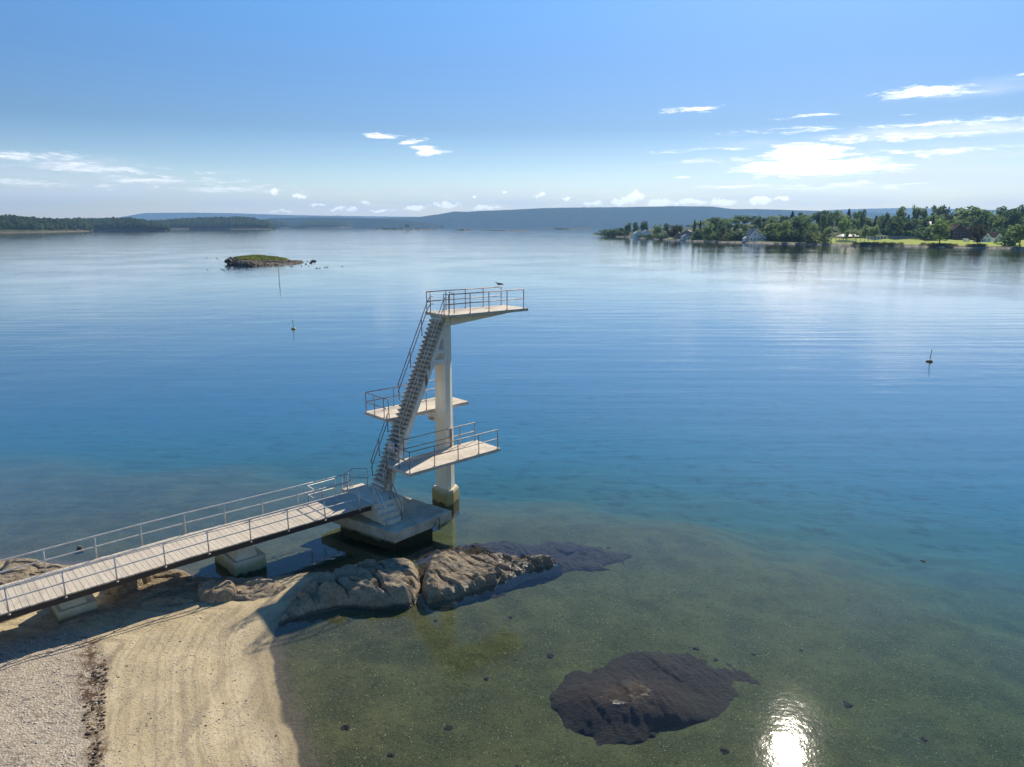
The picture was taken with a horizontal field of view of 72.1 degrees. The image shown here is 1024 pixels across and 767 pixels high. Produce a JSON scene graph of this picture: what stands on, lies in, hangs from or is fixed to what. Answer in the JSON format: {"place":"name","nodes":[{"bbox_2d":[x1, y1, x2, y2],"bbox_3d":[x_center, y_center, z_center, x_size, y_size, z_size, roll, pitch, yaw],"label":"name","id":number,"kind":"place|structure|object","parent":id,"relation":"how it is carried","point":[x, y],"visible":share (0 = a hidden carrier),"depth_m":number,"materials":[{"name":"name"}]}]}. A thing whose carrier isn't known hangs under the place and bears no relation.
{"place":"outdoors","nodes":[
{"label":"outdoors","id":0,"kind":"place"},
{"bbox_2d":[0,228,89,232],"bbox_3d":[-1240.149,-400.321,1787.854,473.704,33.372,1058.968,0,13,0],"label":"island","id":1,"kind":"structure","parent":0,"point":[30,230],"depth_m":1539.17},
{"bbox_2d":[0,214,93,230],"bbox_3d":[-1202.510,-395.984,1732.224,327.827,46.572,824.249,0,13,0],"label":"wood","id":2,"kind":"object","parent":1,"relation":"on","point":[10,221],"visible":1,"depth_m":1602.39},
{"bbox_2d":[94,227,167,230],"bbox_3d":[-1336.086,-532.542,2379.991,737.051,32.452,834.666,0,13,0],"label":"island","id":3,"kind":"structure","parent":0,"point":[134,229],"depth_m":2129.23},
{"bbox_2d":[72,217,170,229],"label":"wood","id":4,"kind":"object","parent":3,"relation":"on","point":[121,222],"visible":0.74,"depth_m":2200.16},
{"bbox_2d":[170,226,270,228],"bbox_3d":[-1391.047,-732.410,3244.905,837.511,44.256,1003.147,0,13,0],"label":"island","id":5,"kind":"structure","parent":0,"point":[221,227],"depth_m":2874.25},
{"bbox_2d":[150,216,276,228],"bbox_3d":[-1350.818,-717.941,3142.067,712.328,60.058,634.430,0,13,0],"label":"wood","id":6,"kind":"object","parent":5,"relation":"on","point":[235,221],"visible":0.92,"depth_m":2931.04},
{"bbox_2d":[119,213,401,219],"bbox_3d":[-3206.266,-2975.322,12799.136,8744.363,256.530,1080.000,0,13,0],"label":"ridge","id":7,"kind":"structure","parent":0,"point":[154,216],"depth_m":12594.27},
{"bbox_2d":[298,226,350,227],"bbox_3d":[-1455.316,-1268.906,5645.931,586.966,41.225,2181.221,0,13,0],"label":"island","id":8,"kind":"structure","parent":0,"point":[326,227],"depth_m":4747.45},
{"bbox_2d":[293,220,352,227],"bbox_3d":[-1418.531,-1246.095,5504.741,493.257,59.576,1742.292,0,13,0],"label":"wood","id":9,"kind":"object","parent":8,"relation":"on","point":[323,223],"visible":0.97,"depth_m":4805.74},
{"bbox_2d":[260,217,443,226],"bbox_3d":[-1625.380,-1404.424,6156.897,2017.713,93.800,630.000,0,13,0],"label":"ridge","id":10,"kind":"structure","parent":0,"point":[363,222],"depth_m":5995.06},
{"bbox_2d":[0,337,1023,766],"bbox_3d":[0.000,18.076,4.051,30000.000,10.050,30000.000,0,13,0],"label":"ground","id":11,"kind":"structure","parent":0,"point":[776,539],"depth_m":30.51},
{"bbox_2d":[0,558,67,584],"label":"shore rock","id":12,"kind":"object","parent":11,"relation":"on","point":[21,573],"visible":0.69,"depth_m":28.54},
{"bbox_2d":[0,629,105,766],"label":"beach pebbles","id":13,"kind":"object","parent":11,"relation":"on","point":[49,702],"visible":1,"depth_m":20.76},
{"bbox_2d":[76,545,85,552],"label":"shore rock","id":14,"kind":"object","parent":11,"relation":"on","point":[79,547],"visible":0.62,"depth_m":31.17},
{"bbox_2d":[41,605,123,629],"bbox_3d":[-15.420,8.516,25.340,2.761,0.515,0.796,-9,15,-35],"label":"shore rock","id":15,"kind":"object","parent":11,"relation":"on","point":[96,614],"visible":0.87,"depth_m":25.26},
{"bbox_2d":[81,659,108,766],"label":"seaweed wrack","id":16,"kind":"object","parent":11,"relation":"on","point":[97,749],"visible":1,"depth_m":20.29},
{"bbox_2d":[110,579,143,595],"bbox_3d":[-15.168,7.693,27.599,1.550,1.335,2.000,0,13,0],"label":"shore rock","id":17,"kind":"object","parent":11,"relation":"on","point":[123,589],"visible":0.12,"depth_m":26.96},
{"bbox_2d":[142,575,154,583],"bbox_3d":[-14.848,7.619,28.366,1.200,1.194,1.400,0,13,0],"label":"shore rock","id":18,"kind":"object","parent":11,"relation":"on","point":[146,580],"visible":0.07,"depth_m":27.89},
{"bbox_2d":[0,468,374,621],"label":"footbridge","id":19,"kind":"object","parent":11,"relation":"on","point":[68,592],"visible":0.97,"depth_m":27.21,"materials":[{"name":"grey wood"}]},
{"bbox_2d":[95,614,284,766],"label":"sand grit","id":20,"kind":"object","parent":11,"relation":"on","point":[183,690],"visible":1,"depth_m":21.28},
{"bbox_2d":[103,615,276,766],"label":"sand debris","id":21,"kind":"object","parent":11,"relation":"on","point":[176,672],"visible":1,"depth_m":22.00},
{"bbox_2d":[102,569,286,606],"bbox_3d":[-12.641,8.062,27.719,7.750,0.698,3.200,0,13,0],"label":"shore rock","id":22,"kind":"object","parent":11,"relation":"on","point":[172,588],"visible":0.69,"depth_m":27.22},
{"bbox_2d":[197,578,237,604],"bbox_3d":[-11.481,8.041,27.151,1.850,0.881,1.650,0,13,0],"label":"shore rock","id":23,"kind":"object","parent":11,"relation":"on","point":[213,591],"visible":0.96,"depth_m":26.76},
{"bbox_2d":[341,724,349,730],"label":"seabed stone","id":24,"kind":"object","parent":11,"relation":"on","point":[346,727],"visible":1,"depth_m":20.28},
{"bbox_2d":[278,558,421,625],"bbox_3d":[-6.269,7.881,27.632,5.704,1.345,3.752,-4,13,-17],"label":"rock outcrop","id":25,"kind":"object","parent":11,"relation":"on","point":[385,584],"visible":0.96,"depth_m":26.64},
{"bbox_2d":[333,474,451,550],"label":"landing block","id":26,"kind":"structure","parent":11,"relation":"on","point":[391,520],"depth_m":32.30,"materials":[{"name":"concrete"}]},
{"bbox_2d":[365,286,527,518],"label":"diving tower","id":27,"kind":"structure","parent":26,"relation":"on","point":[447,454],"depth_m":34.56,"materials":[{"name":"paint"}]},
{"bbox_2d":[421,549,562,607],"bbox_3d":[-1.302,7.771,29.531,6.576,1.542,3.282,-8,15,-33],"label":"rock outcrop","id":28,"kind":"object","parent":11,"relation":"on","point":[451,578],"visible":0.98,"depth_m":28.59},
{"bbox_2d":[415,540,632,599],"bbox_3d":[0.433,7.831,30.671,10.676,0.839,5.156,-4,13,-16],"label":"rock shelf","id":29,"kind":"object","parent":11,"relation":"on","point":[568,556],"visible":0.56,"depth_m":31.45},
{"bbox_2d":[549,651,763,745],"bbox_3d":[5.687,9.564,23.360,9.792,1.153,3.970,-6,14,-25],"label":"sunken rock","id":30,"kind":"object","parent":11,"relation":"on","point":[631,698],"visible":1,"depth_m":21.86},
{"bbox_2d":[843,700,852,707],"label":"seabed stone","id":31,"kind":"object","parent":11,"relation":"on","point":[847,704],"visible":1,"depth_m":22.49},
{"bbox_2d":[0,227,1023,442],"bbox_3d":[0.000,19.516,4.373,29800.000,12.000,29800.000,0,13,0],"label":"water","id":32,"kind":"structure","parent":0,"point":[74,306],"depth_m":117.78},
{"bbox_2d":[230,258,304,265],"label":"islet","id":33,"kind":"object","parent":32,"relation":"in","point":[239,262],"visible":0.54,"depth_m":258.74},
{"bbox_2d":[231,254,288,260],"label":"islet grass","id":34,"kind":"structure","parent":33,"relation":"on","point":[255,257],"depth_m":272.03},
{"bbox_2d":[378,228,434,229],"bbox_3d":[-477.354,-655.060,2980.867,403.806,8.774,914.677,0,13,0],"label":"skerry","id":35,"kind":"structure","parent":32,"relation":"in","point":[405,229],"depth_m":2637.77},
{"bbox_2d":[0,0,1023,218],"label":"sky","id":36,"kind":"structure","parent":0,"point":[109,108],"materials":[{"name":"blue"}]},
{"bbox_2d":[373,206,942,226],"bbox_3d":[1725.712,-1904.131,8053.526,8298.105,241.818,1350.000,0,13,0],"label":"ridge","id":37,"kind":"structure","parent":0,"point":[603,216],"depth_m":7641.82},
{"bbox_2d":[592,223,1023,248],"bbox_3d":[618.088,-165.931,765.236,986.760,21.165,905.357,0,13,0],"label":"coast","id":38,"kind":"structure","parent":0,"point":[916,242],"depth_m":571.56},
{"bbox_2d":[593,228,631,235],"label":"bush","id":39,"kind":"object","parent":38,"relation":"on","point":[609,232],"visible":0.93,"depth_m":936.85,"materials":[{"name":"green plant"}]},
{"bbox_2d":[624,223,630,232],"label":"broadleaf tree","id":40,"kind":"object","parent":38,"relation":"on","point":[627,227],"visible":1,"depth_m":890.78,"materials":[{"name":"green plant"}]},
{"bbox_2d":[632,222,639,232],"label":"broadleaf tree","id":41,"kind":"object","parent":38,"relation":"on","point":[635,227],"visible":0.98,"depth_m":854.01,"materials":[{"name":"green plant"}]},
{"bbox_2d":[632,229,650,237],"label":"house","id":42,"kind":"structure","parent":38,"relation":"on","point":[645,232],"depth_m":820.03,"materials":[{"name":"white glass"}]},
{"bbox_2d":[640,221,648,230],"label":"broadleaf tree","id":43,"kind":"object","parent":38,"relation":"on","point":[644,226],"visible":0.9,"depth_m":831.18,"materials":[{"name":"green plant"}]},
{"bbox_2d":[636,234,656,237],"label":"bush","id":44,"kind":"object","parent":38,"relation":"on","point":[644,235],"visible":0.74,"depth_m":786.10,"materials":[{"name":"green plant"}]},
{"bbox_2d":[652,224,662,234],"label":"broadleaf tree","id":45,"kind":"object","parent":38,"relation":"on","point":[657,229],"visible":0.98,"depth_m":776.26,"materials":[{"name":"green plant"}]},
{"bbox_2d":[650,234,668,238],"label":"bush","id":46,"kind":"object","parent":38,"relation":"on","point":[662,236],"visible":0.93,"depth_m":742.33,"materials":[{"name":"green plant"}]},
{"bbox_2d":[666,225,678,238],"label":"broadleaf tree","id":47,"kind":"object","parent":38,"relation":"on","point":[674,232],"visible":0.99,"depth_m":698.64,"materials":[{"name":"green plant"}]},
{"bbox_2d":[674,229,692,238],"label":"house","id":48,"kind":"structure","parent":38,"relation":"on","point":[687,232],"depth_m":710.32,"materials":[{"name":"grey glass"}]},
{"bbox_2d":[680,234,691,239],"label":"boathouse","id":49,"kind":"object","parent":38,"relation":"on","point":[685,237],"visible":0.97,"depth_m":680.43,"materials":[{"name":"white wood"}]},
{"bbox_2d":[691,228,702,239],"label":"bush","id":50,"kind":"object","parent":38,"relation":"on","point":[695,232],"visible":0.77,"depth_m":667.11,"materials":[{"name":"green plant"}]},
{"bbox_2d":[702,223,714,237],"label":"broadleaf tree","id":51,"kind":"object","parent":38,"relation":"on","point":[708,231],"visible":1,"depth_m":635.79,"materials":[{"name":"green plant"}]},
{"bbox_2d":[710,217,717,230],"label":"broadleaf tree","id":52,"kind":"object","parent":38,"relation":"on","point":[714,222],"visible":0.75,"depth_m":684.55,"materials":[{"name":"green plant"}]},
{"bbox_2d":[717,224,725,235],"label":"broadleaf tree","id":53,"kind":"object","parent":38,"relation":"on","point":[722,227],"visible":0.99,"depth_m":629.14,"materials":[{"name":"green plant"}]},
{"bbox_2d":[715,231,737,240],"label":"bush","id":54,"kind":"object","parent":38,"relation":"on","point":[722,236],"visible":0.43,"depth_m":625.62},
{"bbox_2d":[726,229,746,240],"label":"bush","id":55,"kind":"object","parent":38,"relation":"on","point":[731,233],"visible":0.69,"depth_m":617.57,"materials":[{"name":"green plant"}]},
{"bbox_2d":[731,229,745,240],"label":"bush","id":56,"kind":"object","parent":38,"relation":"on","point":[741,235],"visible":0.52,"depth_m":616.64,"materials":[{"name":"green plant"}]},
{"bbox_2d":[745,227,765,240],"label":"house","id":57,"kind":"structure","parent":38,"relation":"on","point":[753,234],"depth_m":605.95,"materials":[{"name":"white wood"}]},
{"bbox_2d":[754,215,762,231],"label":"broadleaf tree","id":58,"kind":"object","parent":38,"relation":"on","point":[758,221],"visible":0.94,"depth_m":693.81,"materials":[{"name":"green plant"}]},
{"bbox_2d":[763,221,779,234],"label":"broadleaf tree","id":59,"kind":"object","parent":38,"relation":"on","point":[770,227],"visible":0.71,"depth_m":609.22,"materials":[{"name":"green plant"}]},
{"bbox_2d":[765,231,779,241],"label":"bush","id":60,"kind":"object","parent":38,"relation":"on","point":[769,238],"visible":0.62,"depth_m":596.82,"materials":[{"name":"green plant"}]},
{"bbox_2d":[776,220,790,241],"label":"broadleaf tree","id":61,"kind":"object","parent":38,"relation":"on","point":[783,229],"visible":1,"depth_m":570.73,"materials":[{"name":"green plant"}]},
{"bbox_2d":[780,229,805,241],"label":"bush","id":62,"kind":"object","parent":38,"relation":"on","point":[790,239],"visible":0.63,"depth_m":584.87,"materials":[{"name":"green plant"}]},
{"bbox_2d":[792,215,811,241],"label":"broadleaf tree","id":63,"kind":"object","parent":38,"relation":"on","point":[798,223],"visible":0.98,"depth_m":558.85,"materials":[{"name":"green plant"}]},
{"bbox_2d":[792,228,818,241],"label":"bush","id":64,"kind":"object","parent":38,"relation":"on","point":[797,236],"visible":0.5,"depth_m":578.24,"materials":[{"name":"green plant"}]},
{"bbox_2d":[808,223,817,233],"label":"broadleaf tree","id":65,"kind":"object","parent":38,"relation":"on","point":[814,226],"visible":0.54,"depth_m":630.49,"materials":[{"name":"green plant"}]},
{"bbox_2d":[811,211,821,222],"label":"broadleaf tree","id":66,"kind":"object","parent":38,"relation":"on","point":[815,216],"visible":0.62,"depth_m":778.11,"materials":[{"name":"green plant"}]},
{"bbox_2d":[803,231,831,243],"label":"bush","id":67,"kind":"object","parent":38,"relation":"on","point":[813,238],"visible":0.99,"depth_m":542.30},
{"bbox_2d":[819,214,827,235],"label":"broadleaf tree","id":68,"kind":"object","parent":38,"relation":"on","point":[823,222],"visible":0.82,"depth_m":611.94,"materials":[{"name":"green plant"}]},
{"bbox_2d":[823,225,836,242],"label":"broadleaf tree","id":69,"kind":"object","parent":38,"relation":"on","point":[828,230],"visible":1,"depth_m":539.86,"materials":[{"name":"green plant"}]},
{"bbox_2d":[827,216,835,229],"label":"broadleaf tree","id":70,"kind":"object","parent":38,"relation":"on","point":[831,220],"visible":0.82,"depth_m":721.11,"materials":[{"name":"green plant"}]},
{"bbox_2d":[827,210,840,226],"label":"broadleaf tree","id":71,"kind":"object","parent":38,"relation":"on","point":[836,212],"visible":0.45,"depth_m":768.31,"materials":[{"name":"green plant"}]},
{"bbox_2d":[834,215,843,228],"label":"broadleaf tree","id":72,"kind":"object","parent":38,"relation":"on","point":[839,218],"visible":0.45,"depth_m":725.88,"materials":[{"name":"green plant"}]},
{"bbox_2d":[837,216,852,233],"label":"broadleaf tree","id":73,"kind":"object","parent":38,"relation":"on","point":[844,226],"visible":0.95,"depth_m":608.48,"materials":[{"name":"green plant"}]},
{"bbox_2d":[835,234,860,241],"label":"pavilion","id":74,"kind":"structure","parent":38,"relation":"on","point":[841,235],"depth_m":562.99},
{"bbox_2d":[850,218,859,229],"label":"broadleaf tree","id":75,"kind":"object","parent":38,"relation":"on","point":[855,222],"visible":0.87,"depth_m":711.43,"materials":[{"name":"green plant"}]},
{"bbox_2d":[851,228,860,241],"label":"broadleaf tree","id":76,"kind":"object","parent":38,"relation":"on","point":[856,233],"visible":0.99,"depth_m":521.17,"materials":[{"name":"green plant"}]},
{"bbox_2d":[851,210,860,219],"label":"broadleaf tree","id":77,"kind":"object","parent":38,"relation":"on","point":[857,215],"visible":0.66,"depth_m":773.72,"materials":[{"name":"green plant"}]},
{"bbox_2d":[859,209,866,228],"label":"broadleaf tree","id":78,"kind":"object","parent":38,"relation":"on","point":[862,220],"visible":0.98,"depth_m":691.51,"materials":[{"name":"green plant"}]},
{"bbox_2d":[860,226,870,241],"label":"broadleaf tree","id":79,"kind":"object","parent":38,"relation":"on","point":[863,233],"visible":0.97,"depth_m":516.56,"materials":[{"name":"green plant"}]},
{"bbox_2d":[863,224,877,240],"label":"broadleaf tree","id":80,"kind":"object","parent":38,"relation":"on","point":[868,231],"visible":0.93,"depth_m":513.09,"materials":[{"name":"green plant"}]},
{"bbox_2d":[871,225,879,239],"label":"broadleaf tree","id":81,"kind":"object","parent":38,"relation":"on","point":[875,232],"visible":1,"depth_m":509.84,"materials":[{"name":"green plant"}]},
{"bbox_2d":[866,236,886,239],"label":"building","id":82,"kind":"structure","parent":38,"relation":"on","point":[878,237],"depth_m":618.73,"materials":[{"name":"grey glass"}]},
{"bbox_2d":[880,212,889,230],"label":"broadleaf tree","id":83,"kind":"object","parent":38,"relation":"on","point":[883,220],"visible":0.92,"depth_m":665.53,"materials":[{"name":"green plant"}]},
{"bbox_2d":[879,231,910,235],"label":"bush","id":84,"kind":"object","parent":38,"relation":"on","point":[880,234],"visible":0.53,"depth_m":645.20,"materials":[{"name":"green plant"}]},
{"bbox_2d":[886,216,907,233],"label":"broadleaf tree","id":85,"kind":"object","parent":38,"relation":"on","point":[894,224],"visible":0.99,"depth_m":639.66,"materials":[{"name":"green plant"}]},
{"bbox_2d":[895,206,907,219],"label":"broadleaf tree","id":86,"kind":"object","parent":38,"relation":"on","point":[900,210],"visible":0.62,"depth_m":737.20,"materials":[{"name":"green plant"}]},
{"bbox_2d":[887,236,919,238],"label":"garden wall","id":87,"kind":"structure","parent":38,"relation":"on","point":[901,237],"depth_m":627.17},
{"bbox_2d":[904,218,920,233],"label":"broadleaf tree","id":88,"kind":"object","parent":38,"relation":"on","point":[912,224],"visible":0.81,"depth_m":635.25,"materials":[{"name":"green plant"}]},
{"bbox_2d":[912,204,918,218],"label":"broadleaf tree","id":89,"kind":"object","parent":38,"relation":"on","point":[914,208],"visible":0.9,"depth_m":737.01,"materials":[{"name":"green plant"}]},
{"bbox_2d":[914,206,927,219],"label":"broadleaf tree","id":90,"kind":"object","parent":38,"relation":"on","point":[923,213],"visible":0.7,"depth_m":730.21,"materials":[{"name":"green plant"}]},
{"bbox_2d":[921,217,930,229],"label":"broadleaf tree","id":91,"kind":"object","parent":38,"relation":"on","point":[926,223],"visible":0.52,"depth_m":673.71,"materials":[{"name":"green plant"}]},
{"bbox_2d":[910,224,944,239],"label":"bush","id":92,"kind":"object","parent":38,"relation":"on","point":[924,233],"visible":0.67,"depth_m":604.28,"materials":[{"name":"green plant"}]},
{"bbox_2d":[930,205,942,218],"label":"broadleaf tree","id":93,"kind":"object","parent":38,"relation":"on","point":[937,211],"visible":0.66,"depth_m":750.58,"materials":[{"name":"green plant"}]},
{"bbox_2d":[928,218,952,242],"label":"broadleaf tree","id":94,"kind":"object","parent":38,"relation":"on","point":[938,231],"visible":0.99,"depth_m":481.59,"materials":[{"name":"green plant"}]},
{"bbox_2d":[941,205,950,217],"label":"broadleaf tree","id":95,"kind":"object","parent":38,"relation":"on","point":[946,211],"visible":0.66,"depth_m":749.50,"materials":[{"name":"green plant"}]},
{"bbox_2d":[938,223,974,239],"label":"house","id":96,"kind":"structure","parent":38,"relation":"on","point":[956,230],"depth_m":607.80,"materials":[{"name":"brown wood"}]},
{"bbox_2d":[956,218,969,226],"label":"broadleaf tree","id":97,"kind":"object","parent":38,"relation":"on","point":[965,223],"visible":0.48,"depth_m":635.11,"materials":[{"name":"green plant"}]},
{"bbox_2d":[953,205,988,222],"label":"broadleaf tree","id":98,"kind":"object","parent":38,"relation":"on","point":[966,213],"visible":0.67,"depth_m":692.75,"materials":[{"name":"green plant"}]},
{"bbox_2d":[965,215,976,227],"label":"broadleaf tree","id":99,"kind":"object","parent":38,"relation":"on","point":[972,219],"visible":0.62,"depth_m":662.01,"materials":[{"name":"green plant"}]},
{"bbox_2d":[971,224,986,242],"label":"broadleaf tree","id":100,"kind":"object","parent":38,"relation":"on","point":[979,235],"visible":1,"depth_m":460.26,"materials":[{"name":"green plant"}]},
{"bbox_2d":[974,214,984,231],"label":"broadleaf tree","id":101,"kind":"object","parent":38,"relation":"on","point":[979,220],"visible":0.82,"depth_m":639.84,"materials":[{"name":"green plant"}]},
{"bbox_2d":[973,232,1002,241],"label":"cottage","id":102,"kind":"structure","parent":38,"relation":"on","point":[990,236],"depth_m":539.80,"materials":[{"name":"white wood"}]},
{"bbox_2d":[987,214,999,230],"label":"broadleaf tree","id":103,"kind":"object","parent":38,"relation":"on","point":[991,219],"visible":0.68,"depth_m":655.20,"materials":[{"name":"green plant"}]},
{"bbox_2d":[992,215,1005,228],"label":"broadleaf tree","id":104,"kind":"object","parent":38,"relation":"on","point":[997,223],"visible":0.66,"depth_m":620.65,"materials":[{"name":"green plant"}]},
{"bbox_2d":[995,206,1011,217],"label":"broadleaf tree","id":105,"kind":"object","parent":38,"relation":"on","point":[1001,209],"visible":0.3,"depth_m":688.16,"materials":[{"name":"green plant"}]},
{"bbox_2d":[993,235,1020,245],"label":"bush","id":106,"kind":"object","parent":38,"relation":"on","point":[1009,242],"visible":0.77,"depth_m":457.93,"materials":[{"name":"green plant"}]},
{"bbox_2d":[1003,208,1021,227],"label":"broadleaf tree","id":107,"kind":"object","parent":38,"relation":"on","point":[1015,215],"visible":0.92,"depth_m":607.51,"materials":[{"name":"green plant"}]},
{"bbox_2d":[1006,224,1023,246],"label":"broadleaf tree","id":108,"kind":"object","parent":38,"relation":"on","point":[1016,234],"visible":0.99,"depth_m":444.64,"materials":[{"name":"green plant"}]},
{"bbox_2d":[828,208,1018,215],"bbox_3d":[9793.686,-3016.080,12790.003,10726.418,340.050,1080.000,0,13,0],"label":"ridge","id":109,"kind":"structure","parent":0,"point":[891,210],"depth_m":12599.51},
{"bbox_3d":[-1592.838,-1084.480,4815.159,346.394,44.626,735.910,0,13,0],"label":"island","id":110,"kind":"structure","parent":0,"visible":0},
{"bbox_2d":[266,219,294,227],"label":"wood","id":111,"kind":"object","parent":110,"relation":"on","point":[277,223],"visible":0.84,"depth_m":4592.81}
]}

